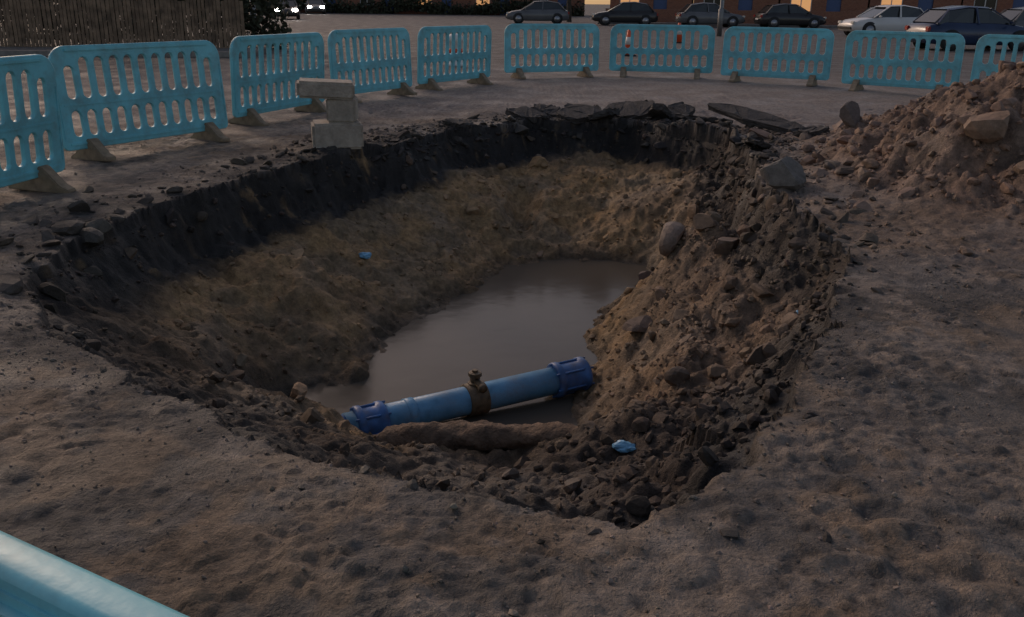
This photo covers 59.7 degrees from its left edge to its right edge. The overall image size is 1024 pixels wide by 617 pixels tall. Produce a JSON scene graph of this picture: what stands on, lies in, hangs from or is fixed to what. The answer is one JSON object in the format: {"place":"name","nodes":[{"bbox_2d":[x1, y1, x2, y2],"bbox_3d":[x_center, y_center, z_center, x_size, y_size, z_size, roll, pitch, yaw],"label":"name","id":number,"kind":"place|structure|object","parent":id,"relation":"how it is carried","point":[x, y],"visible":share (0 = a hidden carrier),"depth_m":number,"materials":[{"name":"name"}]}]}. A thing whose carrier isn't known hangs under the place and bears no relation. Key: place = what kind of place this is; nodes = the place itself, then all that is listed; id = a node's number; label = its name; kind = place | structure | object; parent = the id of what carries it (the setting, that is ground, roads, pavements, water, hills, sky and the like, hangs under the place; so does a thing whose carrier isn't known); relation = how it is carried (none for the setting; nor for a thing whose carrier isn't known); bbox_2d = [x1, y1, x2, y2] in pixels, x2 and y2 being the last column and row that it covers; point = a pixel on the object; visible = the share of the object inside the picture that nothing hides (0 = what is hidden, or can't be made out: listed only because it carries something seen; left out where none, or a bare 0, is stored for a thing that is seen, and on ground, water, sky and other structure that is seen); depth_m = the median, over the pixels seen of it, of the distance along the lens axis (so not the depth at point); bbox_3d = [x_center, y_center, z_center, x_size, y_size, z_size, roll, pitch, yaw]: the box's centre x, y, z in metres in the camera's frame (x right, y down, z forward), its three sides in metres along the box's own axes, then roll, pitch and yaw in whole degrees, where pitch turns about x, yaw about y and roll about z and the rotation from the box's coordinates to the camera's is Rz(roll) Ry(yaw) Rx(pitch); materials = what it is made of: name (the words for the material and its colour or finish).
{"place":"outdoors","nodes":[
{"label":"outdoors","id":0,"kind":"place"},
{"bbox_2d":[0,46,265,55],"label":"pavement","id":1,"kind":"structure","parent":0,"point":[219,49],"depth_m":24.11,"materials":[{"name":"grey concrete"}]},
{"bbox_2d":[0,0,244,47],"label":"timber fence","id":2,"kind":"object","parent":1,"relation":"on","point":[211,6],"visible":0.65,"depth_m":24.68,"materials":[{"name":"brown wood"}]},
{"bbox_2d":[299,0,352,12],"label":"walls","id":3,"kind":"structure","parent":0,"point":[302,11],"depth_m":92.90,"materials":[{"name":"brick"}]},
{"bbox_2d":[353,0,410,13],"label":"walls","id":4,"kind":"structure","parent":0,"point":[356,2],"depth_m":92.97,"materials":[{"name":"brick"}]},
{"bbox_2d":[411,0,468,13],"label":"walls","id":5,"kind":"structure","parent":0,"point":[454,3],"depth_m":92.76,"materials":[{"name":"brick"}]},
{"bbox_2d":[442,0,450,13],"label":"door","id":6,"kind":"structure","parent":5,"relation":"attached to","point":[444,1],"depth_m":92.84,"materials":[{"name":"paint"}]},
{"bbox_2d":[289,258,648,424],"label":"water","id":7,"kind":"structure","parent":0,"point":[509,320],"depth_m":7.35,"materials":[{"name":"brown liquid"}]},
{"bbox_2d":[341,356,594,434],"bbox_3d":[-0.409,0.595,5.882,2.130,0.336,0.259,-10,22,-26],"label":"blue water pipe","id":8,"kind":"object","parent":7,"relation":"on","point":[475,395],"visible":0.76,"depth_m":5.89,"materials":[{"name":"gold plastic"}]},
{"bbox_2d":[469,0,525,14],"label":"walls","id":9,"kind":"structure","parent":0,"point":[472,2],"depth_m":92.72,"materials":[{"name":"brick"}]},
{"bbox_2d":[476,0,488,4],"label":"window glass","id":10,"kind":"object","parent":9,"relation":"attached to","point":[479,1],"visible":0.4,"depth_m":92.81,"materials":[{"name":"glass"}]},
{"bbox_2d":[0,1,1023,616],"bbox_3d":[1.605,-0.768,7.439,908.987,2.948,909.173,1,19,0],"label":"ground","id":11,"kind":"structure","parent":0,"point":[246,547],"depth_m":4.79,"materials":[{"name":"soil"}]},
{"bbox_2d":[0,54,75,192],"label":"plastic barrier","id":12,"kind":"object","parent":11,"relation":"on","point":[39,174],"visible":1,"depth_m":7.00,"materials":[{"name":"plastic"}]},
{"bbox_2d":[0,531,188,616],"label":"plastic barrier","id":13,"kind":"object","parent":11,"relation":"on","point":[36,581],"visible":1,"depth_m":0.71,"materials":[{"name":"plastic"}]},
{"bbox_2d":[0,50,249,57],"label":"kerb","id":14,"kind":"structure","parent":11,"relation":"on","point":[46,53],"depth_m":22.78,"materials":[{"name":"stone"}]},
{"bbox_2d":[48,40,229,160],"bbox_3d":[-3.692,-2.136,9.028,0.540,1.059,2.013,7,20,29],"label":"plastic barrier","id":15,"kind":"object","parent":11,"relation":"on","point":[87,144],"visible":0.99,"depth_m":8.89,"materials":[{"name":"plastic"}]},
{"bbox_2d":[0,0,291,49],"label":"hedge","id":16,"kind":"object","parent":11,"relation":"on","point":[252,23],"visible":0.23,"depth_m":26.66,"materials":[{"name":"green plant"}]},
{"bbox_2d":[228,32,325,125],"bbox_3d":[-2.984,-2.998,11.547,0.540,1.059,2.057,10,21,18],"label":"plastic barrier","id":17,"kind":"object","parent":11,"relation":"on","point":[246,113],"visible":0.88,"depth_m":11.31,"materials":[{"name":"plastic"}]},
{"bbox_2d":[274,0,300,19],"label":"approaching car","id":18,"kind":"object","parent":11,"relation":"on","point":[294,10],"visible":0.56,"depth_m":63.18,"materials":[{"name":"paint"}]},
{"bbox_2d":[304,0,325,13],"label":"approaching car","id":19,"kind":"object","parent":11,"relation":"on","point":[314,5],"visible":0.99,"depth_m":85.76,"materials":[{"name":"grey paint"}]},
{"bbox_2d":[297,78,363,148],"bbox_3d":[-1.908,-2.043,9.341,0.650,0.707,0.400,-4,20,-14],"label":"concrete block stack","id":20,"kind":"object","parent":11,"relation":"on","point":[341,126],"visible":0.98,"depth_m":9.21,"materials":[{"name":"grey concrete"}]},
{"bbox_2d":[77,0,584,15],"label":"hedge","id":21,"kind":"object","parent":11,"relation":"on","point":[429,7],"visible":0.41,"depth_m":91.47,"materials":[{"name":"green plant"}]},
{"bbox_2d":[359,252,371,258],"bbox_3d":[-1.350,-0.488,8.200,0.123,0.063,0.089,1,19,0],"label":"plastic bag","id":22,"kind":"object","parent":11,"relation":"on","point":[365,255],"visible":1,"depth_m":8.17,"materials":[{"name":"blue plastic"}]},
{"bbox_2d":[328,28,416,102],"bbox_3d":[-2.172,-3.815,13.937,0.540,1.059,2.056,8,20,27],"label":"plastic barrier","id":23,"kind":"object","parent":11,"relation":"on","point":[402,86],"visible":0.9,"depth_m":13.92,"materials":[{"name":"plastic"}]},
{"bbox_2d":[44,130,840,527],"bbox_3d":[-0.048,-0.507,7.587,4.903,1.287,9.542,4,19,11],"label":"rubble","id":24,"kind":"object","parent":11,"relation":"on","point":[640,506],"visible":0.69,"depth_m":5.47,"materials":[{"name":"brown soil"}]},
{"bbox_2d":[383,420,520,430],"bbox_3d":[-0.297,0.766,5.305,0.990,0.220,0.220,2,19,3],"label":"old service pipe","id":25,"kind":"object","parent":11,"relation":"on","point":[483,422],"visible":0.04,"depth_m":5.30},
{"bbox_2d":[415,25,492,90],"bbox_3d":[-1.002,-4.512,15.996,0.540,1.059,2.137,15,24,31],"label":"plastic barrier","id":26,"kind":"object","parent":11,"relation":"on","point":[428,81],"visible":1,"depth_m":15.88,"materials":[{"name":"plastic"}]},
{"bbox_2d":[449,33,462,66],"bbox_3d":[-1.345,-6.133,21.163,0.400,0.740,0.400,1,19,0],"label":"white bollard","id":27,"kind":"object","parent":11,"relation":"on","point":[450,39],"visible":0.36,"depth_m":21.01,"materials":[{"name":"plastic"}]},
{"bbox_2d":[442,118,472,128],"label":"tarmac slab","id":28,"kind":"object","parent":11,"relation":"on","point":[452,122],"depth_m":10.94,"materials":[{"name":"grey asphalt"}]},
{"bbox_2d":[376,421,577,452],"bbox_3d":[-0.064,0.686,4.748,1.338,0.282,0.224,3,19,7],"label":"old service pipe","id":29,"kind":"object","parent":11,"relation":"on","point":[489,437],"visible":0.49,"depth_m":4.72,"materials":[{"name":"brown soil"}]},
{"bbox_2d":[0,113,979,543],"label":"broken tarmac","id":30,"kind":"structure","parent":11,"relation":"on","point":[90,233],"depth_m":6.89,"materials":[{"name":"black asphalt"}]},
{"bbox_2d":[505,106,547,122],"bbox_3d":[0.204,-2.558,11.777,0.584,0.095,0.384,-1,36,-23],"label":"tarmac slab","id":31,"kind":"object","parent":30,"relation":"on","point":[532,114],"depth_m":11.72,"materials":[{"name":"grey asphalt"}]},
{"bbox_2d":[533,103,560,116],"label":"tarmac slab","id":32,"kind":"object","parent":30,"relation":"on","point":[551,110],"depth_m":12.09,"materials":[{"name":"grey asphalt"}]},
{"bbox_2d":[556,103,601,123],"bbox_3d":[0.930,-2.602,11.882,0.708,0.092,0.523,-2,36,-8],"label":"tarmac slab","id":33,"kind":"object","parent":30,"relation":"on","point":[575,113],"depth_m":11.82,"materials":[{"name":"grey asphalt"}]},
{"bbox_2d":[588,108,619,120],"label":"tarmac slab","id":34,"kind":"object","parent":33,"relation":"on","point":[608,112],"depth_m":11.57,"materials":[{"name":"grey asphalt"}]},
{"bbox_2d":[603,100,654,118],"bbox_3d":[1.580,-2.676,12.008,0.716,0.106,0.490,-3,39,7],"label":"tarmac slab","id":35,"kind":"object","parent":30,"relation":"on","point":[635,109],"depth_m":11.96,"materials":[{"name":"grey asphalt"}]},
{"bbox_2d":[648,103,671,119],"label":"tarmac slab","id":36,"kind":"object","parent":30,"relation":"on","point":[660,110],"depth_m":11.64,"materials":[{"name":"black asphalt"}]},
{"bbox_2d":[667,102,695,120],"bbox_3d":[2.248,-2.637,11.958,0.452,0.108,0.372,-16,46,-12],"label":"tarmac slab","id":37,"kind":"object","parent":30,"relation":"on","point":[680,107],"depth_m":11.94,"materials":[{"name":"grey asphalt"}]},
{"bbox_2d":[707,103,803,132],"bbox_3d":[3.108,-2.263,10.794,1.697,0.086,0.373,28,44,36],"label":"tarmac slab","id":38,"kind":"object","parent":30,"relation":"on","point":[752,117],"depth_m":10.85,"materials":[{"name":"grey asphalt"}]},
{"bbox_2d":[741,136,773,148],"bbox_3d":[2.620,-1.766,9.524,0.373,0.077,0.500,20,13,18],"label":"tarmac slab","id":39,"kind":"object","parent":30,"relation":"on","point":[753,141],"depth_m":9.37,"materials":[{"name":"grey asphalt"}]},
{"bbox_2d":[792,125,829,136],"bbox_3d":[3.423,-2.029,10.192,0.422,0.081,0.312,-2,21,31],"label":"tarmac slab","id":40,"kind":"object","parent":30,"relation":"on","point":[814,130],"depth_m":10.12,"materials":[{"name":"grey asphalt"}]},
{"bbox_2d":[506,1,568,23],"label":"parked car","id":41,"kind":"object","parent":11,"relation":"on","point":[555,12],"visible":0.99,"depth_m":59.99,"materials":[{"name":"grey paint"}]},
{"bbox_2d":[504,24,599,78],"bbox_3d":[0.830,-5.264,18.237,2.137,1.059,0.540,-7,20,-22],"label":"plastic barrier","id":42,"kind":"object","parent":11,"relation":"on","point":[584,70],"visible":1,"depth_m":18.19,"materials":[{"name":"plastic"}]},
{"bbox_2d":[566,0,571,21],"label":"tree","id":43,"kind":"object","parent":11,"relation":"on","point":[569,9],"depth_m":66.25,"materials":[{"name":"plant"}]},
{"bbox_2d":[612,440,635,452],"bbox_3d":[0.529,0.641,4.159,0.127,0.059,0.076,1,19,0],"label":"plastic bag","id":44,"kind":"object","parent":11,"relation":"on","point":[621,446],"visible":0.98,"depth_m":4.13,"materials":[{"name":"blue plastic"}]},
{"bbox_2d":[591,2,657,24],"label":"parked car","id":45,"kind":"object","parent":11,"relation":"on","point":[633,12],"visible":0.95,"depth_m":58.09,"materials":[{"name":"paint"}]},
{"bbox_2d":[620,30,635,55],"bbox_3d":[3.394,-7.713,25.887,0.420,0.750,0.420,1,19,0],"label":"traffic cone","id":46,"kind":"object","parent":11,"relation":"on","point":[627,41],"visible":0.45,"depth_m":25.79,"materials":[{"name":"plastic"}]},
{"bbox_2d":[622,315,652,331],"bbox_3d":[0.947,0.123,6.616,0.272,0.136,0.203,-3,19,-10],"label":"boulder","id":47,"kind":"object","parent":11,"relation":"on","point":[639,323],"visible":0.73,"depth_m":6.56,"materials":[{"name":"stone"}]},
{"bbox_2d":[638,271,650,279],"bbox_3d":[1.253,-0.289,8.372,0.183,0.144,0.131,-4,20,-13],"label":"boulder","id":48,"kind":"object","parent":11,"relation":"on","point":[642,275],"visible":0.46,"depth_m":8.31,"materials":[{"name":"grey stone"}]},
{"bbox_2d":[610,0,693,8],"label":"walls","id":49,"kind":"structure","parent":11,"relation":"on","point":[676,4],"depth_m":65.95,"materials":[{"name":"brick"}]},
{"bbox_2d":[621,0,638,1],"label":"window glass","id":50,"kind":"object","parent":49,"relation":"attached to","point":[630,0],"visible":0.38,"depth_m":66.56,"materials":[{"name":"glass"}]},
{"bbox_2d":[653,0,666,8],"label":"door","id":51,"kind":"structure","parent":49,"relation":"attached to","point":[659,4],"depth_m":66.20,"materials":[{"name":"paint"}]},
{"bbox_2d":[609,24,714,79],"bbox_3d":[3.100,-5.339,18.535,2.135,1.059,0.540,4,22,10],"label":"plastic barrier","id":52,"kind":"object","parent":11,"relation":"on","point":[665,51],"visible":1,"depth_m":18.49,"materials":[{"name":"plastic"}]},
{"bbox_2d":[659,221,684,256],"bbox_3d":[1.310,-0.572,7.286,0.174,0.253,0.410,7,20,18],"label":"boulder","id":53,"kind":"object","parent":11,"relation":"on","point":[672,232],"visible":0.98,"depth_m":7.15,"materials":[{"name":"grey stone"}]},
{"bbox_2d":[664,366,689,385],"bbox_3d":[0.981,0.413,5.315,0.154,0.151,0.096,1,19,0],"label":"boulder","id":54,"kind":"object","parent":11,"relation":"on","point":[675,376],"visible":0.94,"depth_m":5.27,"materials":[{"name":"brown stone"}]},
{"bbox_2d":[672,23,681,42],"bbox_3d":[6.430,-10.615,34.394,0.420,0.750,0.420,1,19,0],"label":"traffic cone","id":55,"kind":"object","parent":11,"relation":"on","point":[679,36],"visible":0.64,"depth_m":34.33,"materials":[{"name":"plastic"}]},
{"bbox_2d":[674,113,732,123],"bbox_3d":[2.451,-2.435,11.438,0.752,0.077,0.379,10,13,9],"label":"tarmac slab","id":56,"kind":"object","parent":11,"relation":"on","point":[704,118],"depth_m":11.30,"materials":[{"name":"grey asphalt"}]},
{"bbox_2d":[675,2,744,26],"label":"parked car","id":57,"kind":"object","parent":11,"relation":"on","point":[697,13],"visible":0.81,"depth_m":57.14,"materials":[{"name":"grey paint"}]},
{"bbox_2d":[717,0,723,35],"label":"street lamp","id":58,"kind":"object","parent":11,"relation":"on","point":[720,20],"visible":0.96,"depth_m":41.75,"materials":[{"name":"metal"}]},
{"bbox_2d":[610,22,836,27],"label":"kerb","id":59,"kind":"structure","parent":11,"relation":"on","point":[750,25],"depth_m":59.95,"materials":[{"name":"concrete"}]},
{"bbox_2d":[714,237,739,254],"bbox_3d":[1.620,-0.472,6.711,0.155,0.130,0.176,12,22,30],"label":"boulder","id":60,"kind":"object","parent":11,"relation":"on","point":[726,245],"visible":0.95,"depth_m":6.66,"materials":[{"name":"stone"}]},
{"bbox_2d":[694,0,778,10],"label":"walls","id":61,"kind":"structure","parent":11,"relation":"on","point":[758,5],"depth_m":64.89,"materials":[{"name":"brick"}]},
{"bbox_2d":[705,0,723,5],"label":"window glass","id":62,"kind":"object","parent":61,"relation":"attached to","point":[712,1],"visible":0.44,"depth_m":65.43,"materials":[{"name":"black glass"}]},
{"bbox_2d":[738,0,752,9],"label":"door","id":63,"kind":"structure","parent":61,"relation":"attached to","point":[744,4],"depth_m":65.05,"materials":[{"name":"paint"}]},
{"bbox_2d":[721,26,833,85],"bbox_3d":[5.153,-4.938,17.447,2.111,1.059,0.540,11,19,27],"label":"plastic barrier","id":64,"kind":"object","parent":11,"relation":"on","point":[734,73],"visible":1,"depth_m":17.39,"materials":[{"name":"plastic"}]},
{"bbox_2d":[760,156,805,190],"bbox_3d":[2.276,-1.110,7.454,0.313,0.320,0.368,-17,26,-42],"label":"boulder","id":65,"kind":"object","parent":11,"relation":"on","point":[786,172],"visible":0.89,"depth_m":7.36,"materials":[{"name":"grey stone"}]},
{"bbox_2d":[753,3,826,27],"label":"parked car","id":66,"kind":"object","parent":11,"relation":"on","point":[774,15],"visible":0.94,"depth_m":56.20,"materials":[{"name":"paint"}]},
{"bbox_2d":[606,8,998,24],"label":"wall","id":67,"kind":"structure","parent":11,"relation":"on","point":[668,15],"depth_m":63.39,"materials":[{"name":"brick"}]},
{"bbox_2d":[778,0,867,11],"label":"walls","id":68,"kind":"structure","parent":11,"relation":"on","point":[850,5],"depth_m":63.67,"materials":[{"name":"brick"}]},
{"bbox_2d":[791,0,810,10],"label":"window glass","id":69,"kind":"object","parent":68,"relation":"attached to","point":[806,4],"visible":0.44,"depth_m":64.29,"materials":[{"name":"glass"}]},
{"bbox_2d":[826,0,840,11],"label":"door","id":70,"kind":"structure","parent":68,"relation":"attached to","point":[833,5],"depth_m":63.91,"materials":[{"name":"paint"}]},
{"bbox_2d":[839,101,859,127],"bbox_3d":[3.742,-2.117,9.821,0.258,0.327,0.157,-13,23,-34],"label":"boulder","id":71,"kind":"object","parent":11,"relation":"on","point":[849,114],"visible":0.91,"depth_m":9.78,"materials":[{"name":"grey stone"}]},
{"bbox_2d":[706,60,1023,287],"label":"spoil clods","id":72,"kind":"object","parent":11,"relation":"on","point":[989,127],"visible":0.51,"depth_m":7.25,"materials":[{"name":"brown soil"}]},
{"bbox_2d":[837,5,924,35],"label":"parked car","id":73,"kind":"object","parent":11,"relation":"on","point":[889,18],"visible":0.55,"depth_m":43.47,"materials":[{"name":"white paint"}]},
{"bbox_2d":[841,30,964,90],"bbox_3d":[6.869,-4.342,15.783,2.007,1.059,0.540,15,26,36],"label":"plastic barrier","id":74,"kind":"object","parent":11,"relation":"on","point":[856,82],"visible":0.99,"depth_m":15.74,"materials":[{"name":"plastic"}]},
{"bbox_2d":[867,0,961,8],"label":"walls","id":75,"kind":"structure","parent":11,"relation":"on","point":[936,3],"depth_m":62.54,"materials":[{"name":"brick"}]},
{"bbox_2d":[881,0,901,4],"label":"window glass","id":76,"kind":"object","parent":75,"relation":"attached to","point":[894,2],"visible":0.44,"depth_m":63.12,"materials":[{"name":"glass"}]},
{"bbox_2d":[918,0,932,11],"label":"door","id":77,"kind":"structure","parent":75,"relation":"attached to","point":[924,5],"depth_m":62.73,"materials":[{"name":"paint"}]},
{"bbox_2d":[905,6,1023,50],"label":"parked car","id":78,"kind":"object","parent":11,"relation":"on","point":[972,25],"visible":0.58,"depth_m":31.14,"materials":[{"name":"blue paint"}]},
{"bbox_2d":[961,0,1013,12],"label":"walls","id":79,"kind":"structure","parent":11,"relation":"on","point":[1002,5],"depth_m":61.75,"materials":[{"name":"brick"}]},
{"bbox_2d":[974,0,995,11],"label":"window glass","id":80,"kind":"object","parent":79,"relation":"attached to","point":[989,3],"visible":0.44,"depth_m":61.98,"materials":[{"name":"glass"}]},
{"bbox_2d":[1012,0,1023,7],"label":"door","id":81,"kind":"structure","parent":79,"relation":"attached to","point":[1018,3],"depth_m":61.57,"materials":[{"name":"paint"}]},
{"bbox_2d":[970,34,1023,81],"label":"plastic barrier","id":82,"kind":"object","parent":11,"relation":"on","point":[990,66],"visible":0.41,"depth_m":14.79,"materials":[{"name":"plastic"}]},
{"bbox_2d":[1000,7,1023,26],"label":"parked car","id":83,"kind":"object","parent":11,"relation":"on","point":[1016,15],"visible":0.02,"depth_m":38.29,"materials":[{"name":"grey paint"}]},
{"bbox_2d":[527,0,584,15],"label":"walls","id":84,"kind":"structure","parent":0,"point":[574,2],"depth_m":92.68,"materials":[{"name":"brick"}]},
{"bbox_2d":[558,0,566,8],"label":"door","id":85,"kind":"structure","parent":84,"relation":"attached to","point":[561,2],"depth_m":92.79,"materials":[{"name":"paint"}]},
{"bbox_2d":[585,0,693,3],"label":"sky","id":86,"kind":"structure","parent":0,"point":[586,1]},
{"bbox_2d":[598,22,837,25],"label":"pavement","id":87,"kind":"structure","parent":0,"point":[758,24],"depth_m":62.85,"materials":[{"name":"grey concrete"}]}
]}

